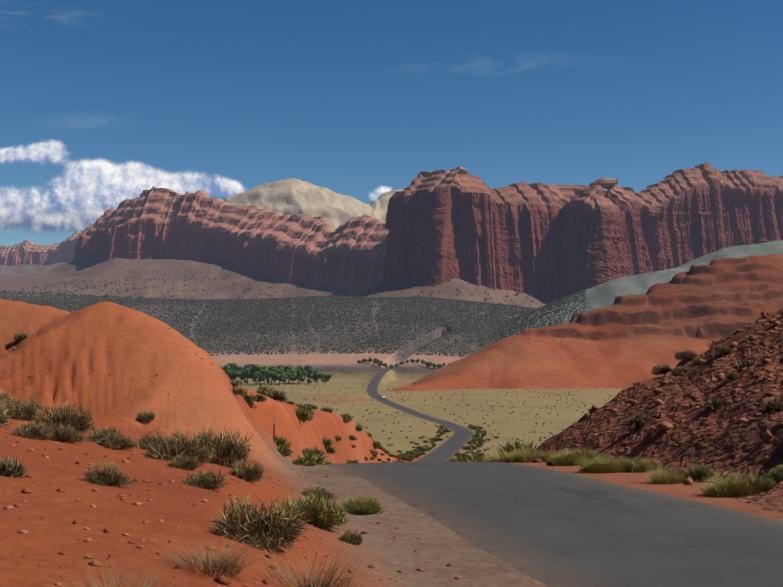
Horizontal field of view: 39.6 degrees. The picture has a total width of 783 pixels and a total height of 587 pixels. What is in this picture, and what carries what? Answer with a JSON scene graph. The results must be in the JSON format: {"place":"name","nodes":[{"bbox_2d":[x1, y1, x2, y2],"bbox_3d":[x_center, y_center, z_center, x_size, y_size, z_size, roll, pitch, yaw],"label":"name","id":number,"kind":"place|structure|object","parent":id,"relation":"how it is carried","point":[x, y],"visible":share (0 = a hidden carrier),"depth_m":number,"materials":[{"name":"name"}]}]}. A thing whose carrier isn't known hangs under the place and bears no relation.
{"place":"outdoors","nodes":[
{"label":"outdoors","id":0,"kind":"place"},
{"bbox_2d":[274,443,294,456],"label":"shrub","id":1,"kind":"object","parent":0,"point":[283,450],"depth_m":46.03,"materials":[{"name":"plant"}]},
{"bbox_2d":[0,241,782,586],"bbox_3d":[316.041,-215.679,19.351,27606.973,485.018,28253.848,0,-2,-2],"label":"terrain","id":2,"kind":"structure","parent":0,"point":[126,353],"depth_m":33.05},
{"bbox_2d":[0,400,11,427],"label":"shrub","id":3,"kind":"object","parent":2,"relation":"on","point":[3,420],"visible":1,"depth_m":18.88,"materials":[{"name":"green plant"}]},
{"bbox_2d":[0,388,13,403],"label":"shrub","id":4,"kind":"object","parent":2,"relation":"on","point":[5,394],"visible":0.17,"depth_m":25.67,"materials":[{"name":"green plant"}]},
{"bbox_2d":[0,396,16,415],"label":"shrub","id":5,"kind":"object","parent":2,"relation":"on","point":[7,406],"visible":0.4,"depth_m":21.61,"materials":[{"name":"green plant"}]},
{"bbox_2d":[0,453,29,477],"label":"mound shrub","id":6,"kind":"object","parent":2,"relation":"on","point":[8,467],"visible":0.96,"depth_m":12.13,"materials":[{"name":"green plant"}]},
{"bbox_2d":[12,331,28,341],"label":"mound shrub","id":7,"kind":"object","parent":2,"relation":"on","point":[22,336],"visible":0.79,"depth_m":31.77,"materials":[{"name":"green plant"}]},
{"bbox_2d":[3,395,44,421],"bbox_3d":[-7.585,2.372,22.063,1.233,0.720,1.177,-1,-3,18],"label":"shrub","id":8,"kind":"object","parent":2,"relation":"on","point":[20,412],"visible":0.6,"depth_m":21.98,"materials":[{"name":"green plant"}]},
{"bbox_2d":[8,420,53,439],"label":"shrub","id":9,"kind":"object","parent":2,"relation":"on","point":[27,430],"visible":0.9,"depth_m":17.88,"materials":[{"name":"green plant"}]},
{"bbox_2d":[0,226,89,265],"bbox_3d":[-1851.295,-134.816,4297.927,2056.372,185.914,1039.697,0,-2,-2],"label":"cliff","id":10,"kind":"structure","parent":2,"relation":"on","point":[24,252],"depth_m":3983.25,"materials":[{"name":"stone"}]},
{"bbox_2d":[31,401,98,432],"bbox_3d":[-6.438,2.490,21.453,1.376,0.838,1.441,-2,-3,35],"label":"shrub","id":11,"kind":"object","parent":2,"relation":"on","point":[81,422],"visible":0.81,"depth_m":21.27,"materials":[{"name":"green plant"}]},
{"bbox_2d":[44,422,86,444],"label":"shrub","id":12,"kind":"object","parent":2,"relation":"on","point":[64,434],"visible":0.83,"depth_m":18.28,"materials":[{"name":"green plant"}]},
{"bbox_2d":[85,423,122,442],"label":"shrub","id":13,"kind":"object","parent":2,"relation":"on","point":[96,436],"visible":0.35,"depth_m":19.83,"materials":[{"name":"green plant"}]},
{"bbox_2d":[83,459,135,486],"bbox_3d":[-3.449,2.214,13.229,0.691,0.428,0.713,0,-2,-3],"label":"mound shrub","id":14,"kind":"object","parent":2,"relation":"on","point":[111,477],"visible":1,"depth_m":13.16,"materials":[{"name":"green plant"}]},
{"bbox_2d":[94,431,140,450],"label":"mound shrub","id":15,"kind":"object","parent":2,"relation":"on","point":[116,441],"visible":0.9,"depth_m":19.21,"materials":[{"name":"green plant"}]},
{"bbox_2d":[30,546,220,586],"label":"grass","id":16,"kind":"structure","parent":2,"relation":"on","point":[118,585],"depth_m":6.98,"materials":[{"name":"plant"}]},
{"bbox_2d":[136,410,154,420],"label":"mound shrub","id":17,"kind":"object","parent":2,"relation":"on","point":[144,415],"visible":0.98,"depth_m":27.46,"materials":[{"name":"green plant"}]},
{"bbox_2d":[137,430,166,449],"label":"shrub","id":18,"kind":"object","parent":2,"relation":"on","point":[144,442],"visible":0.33,"depth_m":20.55,"materials":[{"name":"green plant"}]},
{"bbox_2d":[140,426,215,463],"bbox_3d":[-3.850,2.684,18.954,1.423,0.843,1.382,-1,-3,22],"label":"shrub","id":19,"kind":"object","parent":2,"relation":"on","point":[176,445],"visible":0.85,"depth_m":18.89,"materials":[{"name":"green plant"}]},
{"bbox_2d":[167,453,200,470],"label":"shrub","id":20,"kind":"object","parent":2,"relation":"on","point":[179,461],"visible":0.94,"depth_m":17.64,"materials":[{"name":"green plant"}]},
{"bbox_2d":[182,469,224,489],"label":"mound shrub","id":21,"kind":"object","parent":2,"relation":"on","point":[209,482],"visible":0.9,"depth_m":15.15,"materials":[{"name":"green plant"}]},
{"bbox_2d":[187,467,230,484],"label":"mound shrub","id":22,"kind":"object","parent":2,"relation":"on","point":[222,478],"visible":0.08,"depth_m":15.68,"materials":[{"name":"green plant"}]},
{"bbox_2d":[188,424,253,466],"bbox_3d":[-3.378,2.969,20.661,1.592,1.015,1.520,1,-3,-26],"label":"shrub","id":23,"kind":"object","parent":2,"relation":"on","point":[224,456],"visible":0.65,"depth_m":20.55,"materials":[{"name":"green plant"}]},
{"bbox_2d":[152,536,292,577],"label":"grass","id":24,"kind":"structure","parent":2,"relation":"on","point":[225,567],"depth_m":8.89,"materials":[{"name":"plant"}]},
{"bbox_2d":[73,186,388,290],"bbox_3d":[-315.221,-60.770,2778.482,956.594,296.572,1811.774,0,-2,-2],"label":"mesa cliff","id":25,"kind":"structure","parent":2,"relation":"on","point":[155,222],"depth_m":2188.68,"materials":[{"name":"stone"}]},
{"bbox_2d":[0,321,461,586],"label":"loose stones","id":26,"kind":"object","parent":2,"relation":"on","point":[223,580],"visible":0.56,"depth_m":11.72,"materials":[{"name":"stone"}]},
{"bbox_2d":[223,362,241,381],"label":"tree","id":27,"kind":"object","parent":2,"relation":"on","point":[229,368],"visible":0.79,"depth_m":635.38,"materials":[{"name":"plant"}]},
{"bbox_2d":[232,386,244,394],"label":"mound shrub","id":28,"kind":"object","parent":2,"relation":"on","point":[237,391],"visible":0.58,"depth_m":33.14,"materials":[{"name":"green plant"}]},
{"bbox_2d":[233,367,246,384],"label":"tree","id":29,"kind":"object","parent":2,"relation":"on","point":[242,376],"visible":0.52,"depth_m":634.62,"materials":[{"name":"plant"}]},
{"bbox_2d":[229,459,265,482],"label":"shrub","id":30,"kind":"object","parent":2,"relation":"on","point":[240,470],"visible":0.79,"depth_m":18.97,"materials":[{"name":"green plant"}]},
{"bbox_2d":[240,386,255,408],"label":"shrub","id":31,"kind":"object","parent":2,"relation":"on","point":[248,400],"depth_m":45.96,"materials":[{"name":"plant"}]},
{"bbox_2d":[244,364,253,382],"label":"tree","id":32,"kind":"object","parent":2,"relation":"on","point":[250,366],"visible":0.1,"depth_m":655.07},
{"bbox_2d":[243,364,267,384],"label":"tree","id":33,"kind":"object","parent":2,"relation":"on","point":[257,371],"visible":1,"depth_m":629.85,"materials":[{"name":"plant"}]},
{"bbox_2d":[203,492,312,552],"bbox_3d":[-1.424,2.417,11.365,1.266,0.698,1.326,-1,-3,17],"label":"shrub","id":34,"kind":"object","parent":2,"relation":"on","point":[242,521],"visible":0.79,"depth_m":11.19,"materials":[{"name":"green plant"}]},
{"bbox_2d":[251,392,267,400],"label":"spur shrub","id":35,"kind":"object","parent":2,"relation":"on","point":[258,397],"visible":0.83,"depth_m":65.63,"materials":[{"name":"green plant"}]},
{"bbox_2d":[254,383,271,394],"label":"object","id":36,"kind":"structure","parent":2,"relation":"on","point":[261,389],"depth_m":77.87,"materials":[{"name":"plant"}]},
{"bbox_2d":[0,262,533,305],"bbox_3d":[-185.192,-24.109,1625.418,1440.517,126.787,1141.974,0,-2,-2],"label":"shrubs","id":37,"kind":"object","parent":2,"relation":"on","point":[106,295],"visible":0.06,"depth_m":1994.74,"materials":[{"name":"plant"}]},
{"bbox_2d":[264,366,280,383],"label":"tree","id":38,"kind":"object","parent":2,"relation":"on","point":[272,370],"visible":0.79,"depth_m":638.63,"materials":[{"name":"plant"}]},
{"bbox_2d":[273,420,274,439],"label":"delineator post","id":39,"kind":"object","parent":2,"relation":"on","point":[274,429],"visible":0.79,"depth_m":55.56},
{"bbox_2d":[264,386,288,403],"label":"shrub","id":40,"kind":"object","parent":2,"relation":"on","point":[277,395],"depth_m":74.91,"materials":[{"name":"plant"}]},
{"bbox_2d":[274,370,287,384],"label":"tree","id":41,"kind":"object","parent":2,"relation":"on","point":[281,375],"visible":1,"depth_m":633.62,"materials":[{"name":"plant"}]},
{"bbox_2d":[271,435,291,447],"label":"edge grass","id":42,"kind":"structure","parent":2,"relation":"on","point":[281,441],"depth_m":55.31,"materials":[{"name":"plant"}]},
{"bbox_2d":[276,365,297,383],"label":"tree","id":43,"kind":"object","parent":2,"relation":"on","point":[292,374],"visible":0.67,"depth_m":649.25,"materials":[{"name":"plant"}]},
{"bbox_2d":[0,289,585,363],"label":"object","id":44,"kind":"object","parent":2,"relation":"on","point":[236,303],"visible":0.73,"depth_m":940.14,"materials":[{"name":"plant"}]},
{"bbox_2d":[297,365,302,384],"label":"tree","id":45,"kind":"object","parent":2,"relation":"on","point":[299,375],"visible":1,"depth_m":636.47,"materials":[{"name":"plant"}]},
{"bbox_2d":[293,407,312,422],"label":"shrub","id":46,"kind":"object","parent":2,"relation":"on","point":[301,415],"depth_m":74.90,"materials":[{"name":"plant"}]},
{"bbox_2d":[299,405,313,412],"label":"shrub","id":47,"kind":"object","parent":2,"relation":"on","point":[303,408],"depth_m":87.07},
{"bbox_2d":[300,365,314,383],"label":"tree","id":48,"kind":"object","parent":2,"relation":"on","point":[308,371],"visible":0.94,"depth_m":646.00,"materials":[{"name":"plant"}]},
{"bbox_2d":[302,447,314,455],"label":"shrub","id":49,"kind":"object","parent":2,"relation":"on","point":[308,452],"depth_m":65.60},
{"bbox_2d":[303,460,315,465],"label":"mound shrub","id":50,"kind":"object","parent":2,"relation":"on","point":[308,463],"visible":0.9,"depth_m":34.23,"materials":[{"name":"green plant"}]},
{"bbox_2d":[294,448,326,464],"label":"shrub","id":51,"kind":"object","parent":2,"relation":"on","point":[300,461],"depth_m":45.95,"materials":[{"name":"plant"}]},
{"bbox_2d":[223,178,402,229],"bbox_3d":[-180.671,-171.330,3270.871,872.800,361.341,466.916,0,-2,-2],"label":"mountain","id":52,"kind":"structure","parent":2,"relation":"on","point":[291,196],"depth_m":3136.02,"materials":[{"name":"stone"}]},
{"bbox_2d":[273,489,354,532],"bbox_3d":[-1.129,3.290,16.306,1.396,0.745,1.447,-1,-3,24],"label":"shrub","id":53,"kind":"object","parent":2,"relation":"on","point":[325,514],"visible":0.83,"depth_m":16.11,"materials":[{"name":"green plant"}]},
{"bbox_2d":[308,445,327,458],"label":"shrub","id":54,"kind":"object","parent":2,"relation":"on","point":[316,451],"depth_m":69.58,"materials":[{"name":"plant"}]},
{"bbox_2d":[312,370,323,384],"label":"tree","id":55,"kind":"object","parent":2,"relation":"on","point":[317,374],"visible":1,"depth_m":635.44,"materials":[{"name":"plant"}]},
{"bbox_2d":[300,484,337,499],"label":"shrub","id":56,"kind":"object","parent":2,"relation":"on","point":[323,490],"visible":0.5,"depth_m":21.71,"materials":[{"name":"green plant"}]},
{"bbox_2d":[248,540,395,586],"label":"grass","id":57,"kind":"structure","parent":2,"relation":"on","point":[316,584],"depth_m":9.63,"materials":[{"name":"plant"}]},
{"bbox_2d":[321,374,331,382],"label":"tree","id":58,"kind":"object","parent":2,"relation":"on","point":[327,377],"visible":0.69,"depth_m":656.96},
{"bbox_2d":[320,406,333,412],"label":"spur shrub","id":59,"kind":"object","parent":2,"relation":"on","point":[326,409],"visible":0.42,"depth_m":123.94,"materials":[{"name":"green plant"}]},
{"bbox_2d":[322,437,335,447],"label":"shrub","id":60,"kind":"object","parent":2,"relation":"on","point":[326,442],"depth_m":90.18,"materials":[{"name":"plant"}]},
{"bbox_2d":[325,444,337,454],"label":"shrub","id":61,"kind":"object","parent":2,"relation":"on","point":[331,450],"depth_m":90.16,"materials":[{"name":"plant"}]},
{"bbox_2d":[334,435,343,440],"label":"shrub","id":62,"kind":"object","parent":2,"relation":"on","point":[338,437],"depth_m":105.56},
{"bbox_2d":[338,527,363,545],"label":"mound shrub","id":63,"kind":"object","parent":2,"relation":"on","point":[353,539],"visible":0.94,"depth_m":15.22,"materials":[{"name":"green plant"}]},
{"bbox_2d":[355,424,362,431],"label":"shrub","id":64,"kind":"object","parent":2,"relation":"on","point":[358,428],"depth_m":132.63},
{"bbox_2d":[341,493,385,514],"bbox_3d":[-0.533,3.875,19.823,0.959,0.530,0.896,-1,-3,27],"label":"shrub","id":65,"kind":"object","parent":2,"relation":"on","point":[365,505],"visible":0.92,"depth_m":19.72,"materials":[{"name":"green plant"}]},
{"bbox_2d":[371,441,380,448],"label":"shrub","id":66,"kind":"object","parent":2,"relation":"on","point":[375,445],"depth_m":153.49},
{"bbox_2d":[398,454,407,460],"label":"shrub","id":67,"kind":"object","parent":2,"relation":"on","point":[402,457],"depth_m":195.24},
{"bbox_2d":[446,446,485,461],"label":"shrub","id":68,"kind":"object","parent":2,"relation":"on","point":[467,456],"depth_m":58.72,"materials":[{"name":"plant"}]},
{"bbox_2d":[465,455,483,461],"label":"edge grass","id":69,"kind":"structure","parent":2,"relation":"on","point":[474,459],"depth_m":55.64,"materials":[{"name":"plant"}]},
{"bbox_2d":[485,451,507,461],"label":"edge grass","id":70,"kind":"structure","parent":2,"relation":"on","point":[496,459],"depth_m":40.31,"materials":[{"name":"plant"}]},
{"bbox_2d":[239,278,763,454],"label":"valley brush","id":71,"kind":"object","parent":2,"relation":"on","point":[485,449],"visible":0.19,"depth_m":431.86,"materials":[{"name":"plant"}]},
{"bbox_2d":[495,452,522,462],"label":"edge grass","id":72,"kind":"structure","parent":2,"relation":"on","point":[504,456],"depth_m":40.34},
{"bbox_2d":[505,454,524,462],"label":"edge grass","id":73,"kind":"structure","parent":2,"relation":"on","point":[511,459],"depth_m":37.59,"materials":[{"name":"plant"}]},
{"bbox_2d":[496,437,538,457],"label":"shrub","id":74,"kind":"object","parent":2,"relation":"on","point":[509,448],"depth_m":46.37,"materials":[{"name":"plant"}]},
{"bbox_2d":[508,444,543,462],"bbox_3d":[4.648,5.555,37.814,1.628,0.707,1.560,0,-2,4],"label":"edge grass","id":75,"kind":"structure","parent":2,"relation":"on","point":[532,455],"depth_m":37.55,"materials":[{"name":"plant"}]},
{"bbox_2d":[535,453,551,461],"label":"edge grass","id":76,"kind":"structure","parent":2,"relation":"on","point":[546,457],"depth_m":37.61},
{"bbox_2d":[544,456,568,465],"bbox_3d":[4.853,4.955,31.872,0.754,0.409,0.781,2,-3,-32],"label":"edge grass","id":77,"kind":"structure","parent":2,"relation":"on","point":[552,464],"depth_m":31.68,"materials":[{"name":"plant"}]},
{"bbox_2d":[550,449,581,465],"bbox_3d":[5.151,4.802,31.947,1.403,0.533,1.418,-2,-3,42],"label":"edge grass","id":78,"kind":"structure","parent":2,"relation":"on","point":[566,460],"depth_m":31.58,"materials":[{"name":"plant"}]},
{"bbox_2d":[547,452,586,465],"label":"edge grass","id":79,"kind":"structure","parent":2,"relation":"on","point":[565,460],"depth_m":31.61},
{"bbox_2d":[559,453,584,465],"bbox_3d":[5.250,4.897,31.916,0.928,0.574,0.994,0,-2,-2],"label":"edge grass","id":80,"kind":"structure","parent":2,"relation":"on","point":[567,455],"depth_m":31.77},
{"bbox_2d":[556,444,599,465],"bbox_3d":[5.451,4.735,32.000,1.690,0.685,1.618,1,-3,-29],"label":"edge grass","id":81,"kind":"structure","parent":2,"relation":"on","point":[578,455],"depth_m":31.63,"materials":[{"name":"plant"}]},
{"bbox_2d":[382,162,782,299],"bbox_3d":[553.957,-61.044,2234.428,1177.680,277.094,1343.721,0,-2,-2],"label":"mesa cliff","id":82,"kind":"structure","parent":2,"relation":"on","point":[548,241],"depth_m":1625.65,"materials":[{"name":"stone"}]},
{"bbox_2d":[582,450,603,464],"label":"edge grass","id":83,"kind":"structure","parent":2,"relation":"on","point":[593,457],"depth_m":31.67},
{"bbox_2d":[573,455,613,473],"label":"edge grass","id":84,"kind":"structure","parent":2,"relation":"on","point":[593,469],"depth_m":28.73,"materials":[{"name":"plant"}]},
{"bbox_2d":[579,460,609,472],"bbox_3d":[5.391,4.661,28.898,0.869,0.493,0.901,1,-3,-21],"label":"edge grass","id":85,"kind":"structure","parent":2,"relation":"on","point":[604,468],"depth_m":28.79,"materials":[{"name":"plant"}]},
{"bbox_2d":[594,452,615,462],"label":"edge grass","id":86,"kind":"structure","parent":2,"relation":"on","point":[607,454],"depth_m":32.06,"materials":[{"name":"plant"}]},
{"bbox_2d":[584,454,632,472],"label":"edge grass","id":87,"kind":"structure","parent":2,"relation":"on","point":[618,469],"depth_m":28.81,"materials":[{"name":"plant"}]},
{"bbox_2d":[618,457,650,472],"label":"edge grass","id":88,"kind":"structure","parent":2,"relation":"on","point":[633,466],"depth_m":28.91,"materials":[{"name":"plant"}]},
{"bbox_2d":[620,411,650,427],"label":"shrub","id":89,"kind":"object","parent":2,"relation":"on","point":[639,420],"visible":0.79,"depth_m":34.62,"materials":[{"name":"green plant"}]},
{"bbox_2d":[629,423,641,431],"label":"shrub","id":90,"kind":"object","parent":2,"relation":"on","point":[634,428],"visible":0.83,"depth_m":34.38,"materials":[{"name":"green plant"}]},
{"bbox_2d":[635,457,663,471],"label":"edge grass","id":91,"kind":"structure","parent":2,"relation":"on","point":[649,466],"depth_m":29.02,"materials":[{"name":"plant"}]},
{"bbox_2d":[532,310,782,485],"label":"hill rubble","id":92,"kind":"object","parent":2,"relation":"on","point":[663,425],"visible":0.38,"depth_m":36.16,"materials":[{"name":"stone"}]},
{"bbox_2d":[652,363,671,376],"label":"shrub","id":93,"kind":"object","parent":2,"relation":"on","point":[663,369],"visible":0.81,"depth_m":44.61,"materials":[{"name":"green plant"}]},
{"bbox_2d":[663,473,685,483],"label":"edge grass","id":94,"kind":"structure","parent":2,"relation":"on","point":[680,481],"depth_m":25.55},
{"bbox_2d":[670,366,690,377],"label":"shrub","id":95,"kind":"object","parent":2,"relation":"on","point":[678,371],"visible":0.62,"depth_m":41.15,"materials":[{"name":"green plant"}]},
{"bbox_2d":[674,349,697,359],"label":"shrub","id":96,"kind":"object","parent":2,"relation":"on","point":[686,354],"visible":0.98,"depth_m":43.99,"materials":[{"name":"green plant"}]},
{"bbox_2d":[691,355,704,365],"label":"shrub","id":97,"kind":"object","parent":2,"relation":"on","point":[695,361],"visible":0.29,"depth_m":42.47,"materials":[{"name":"green plant"}]},
{"bbox_2d":[681,462,717,480],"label":"shrub","id":98,"kind":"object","parent":2,"relation":"on","point":[700,472],"depth_m":25.63,"materials":[{"name":"plant"}]},
{"bbox_2d":[703,396,724,410],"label":"shrub","id":99,"kind":"object","parent":2,"relation":"on","point":[715,403],"visible":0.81,"depth_m":31.19,"materials":[{"name":"green plant"}]},
{"bbox_2d":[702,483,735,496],"bbox_3d":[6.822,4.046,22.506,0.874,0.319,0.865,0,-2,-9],"label":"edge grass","id":100,"kind":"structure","parent":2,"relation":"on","point":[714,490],"depth_m":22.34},
{"bbox_2d":[691,477,753,497],"bbox_3d":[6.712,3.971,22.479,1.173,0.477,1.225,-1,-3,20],"label":"edge grass","id":101,"kind":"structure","parent":2,"relation":"on","point":[708,493],"depth_m":22.34,"materials":[{"name":"plant"}]},
{"bbox_2d":[715,344,732,354],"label":"shrub","id":102,"kind":"object","parent":2,"relation":"on","point":[724,349],"visible":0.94,"depth_m":38.73,"materials":[{"name":"green plant"}]},
{"bbox_2d":[724,371,737,379],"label":"shrub","id":103,"kind":"object","parent":2,"relation":"on","point":[730,376],"visible":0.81,"depth_m":33.87,"materials":[{"name":"green plant"}]},
{"bbox_2d":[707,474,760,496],"bbox_3d":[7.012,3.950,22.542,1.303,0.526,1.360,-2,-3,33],"label":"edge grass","id":104,"kind":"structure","parent":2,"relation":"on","point":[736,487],"depth_m":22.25,"materials":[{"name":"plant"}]},
{"bbox_2d":[709,468,777,496],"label":"edge grass","id":105,"kind":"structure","parent":2,"relation":"on","point":[756,490],"depth_m":22.31,"materials":[{"name":"plant"}]},
{"bbox_2d":[732,358,759,372],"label":"shrub","id":106,"kind":"object","parent":2,"relation":"on","point":[744,363],"visible":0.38,"depth_m":35.01,"materials":[{"name":"green plant"}]},
{"bbox_2d":[746,474,769,491],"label":"edge grass","id":107,"kind":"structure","parent":2,"relation":"on","point":[762,484],"depth_m":22.46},
{"bbox_2d":[741,474,776,490],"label":"shrub","id":108,"kind":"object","parent":2,"relation":"on","point":[771,484],"depth_m":22.46,"materials":[{"name":"plant"}]},
{"bbox_2d":[756,392,782,413],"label":"shrub","id":109,"kind":"object","parent":2,"relation":"on","point":[775,404],"visible":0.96,"depth_m":27.48,"materials":[{"name":"green plant"}]},
{"bbox_2d":[764,469,782,481],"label":"shrub","id":110,"kind":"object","parent":2,"relation":"on","point":[777,480],"depth_m":22.63,"materials":[{"name":"plant"}]},
{"bbox_2d":[768,463,782,479],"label":"shrub","id":111,"kind":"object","parent":2,"relation":"on","point":[778,470],"depth_m":22.65,"materials":[{"name":"plant"}]},
{"bbox_2d":[0,0,782,245],"label":"sky","id":112,"kind":"structure","parent":0,"point":[103,103],"materials":[{"name":"blue"}]},
{"bbox_2d":[328,364,782,586],"bbox_3d":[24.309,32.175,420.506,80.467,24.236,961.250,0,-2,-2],"label":"road asphalt","id":113,"kind":"structure","parent":0,"point":[547,527],"depth_m":17.68,"materials":[{"name":"asphalt"}]},
{"bbox_2d":[642,461,690,484],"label":"edge grass","id":114,"kind":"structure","parent":0,"point":[661,479],"depth_m":25.48,"materials":[{"name":"plant"}]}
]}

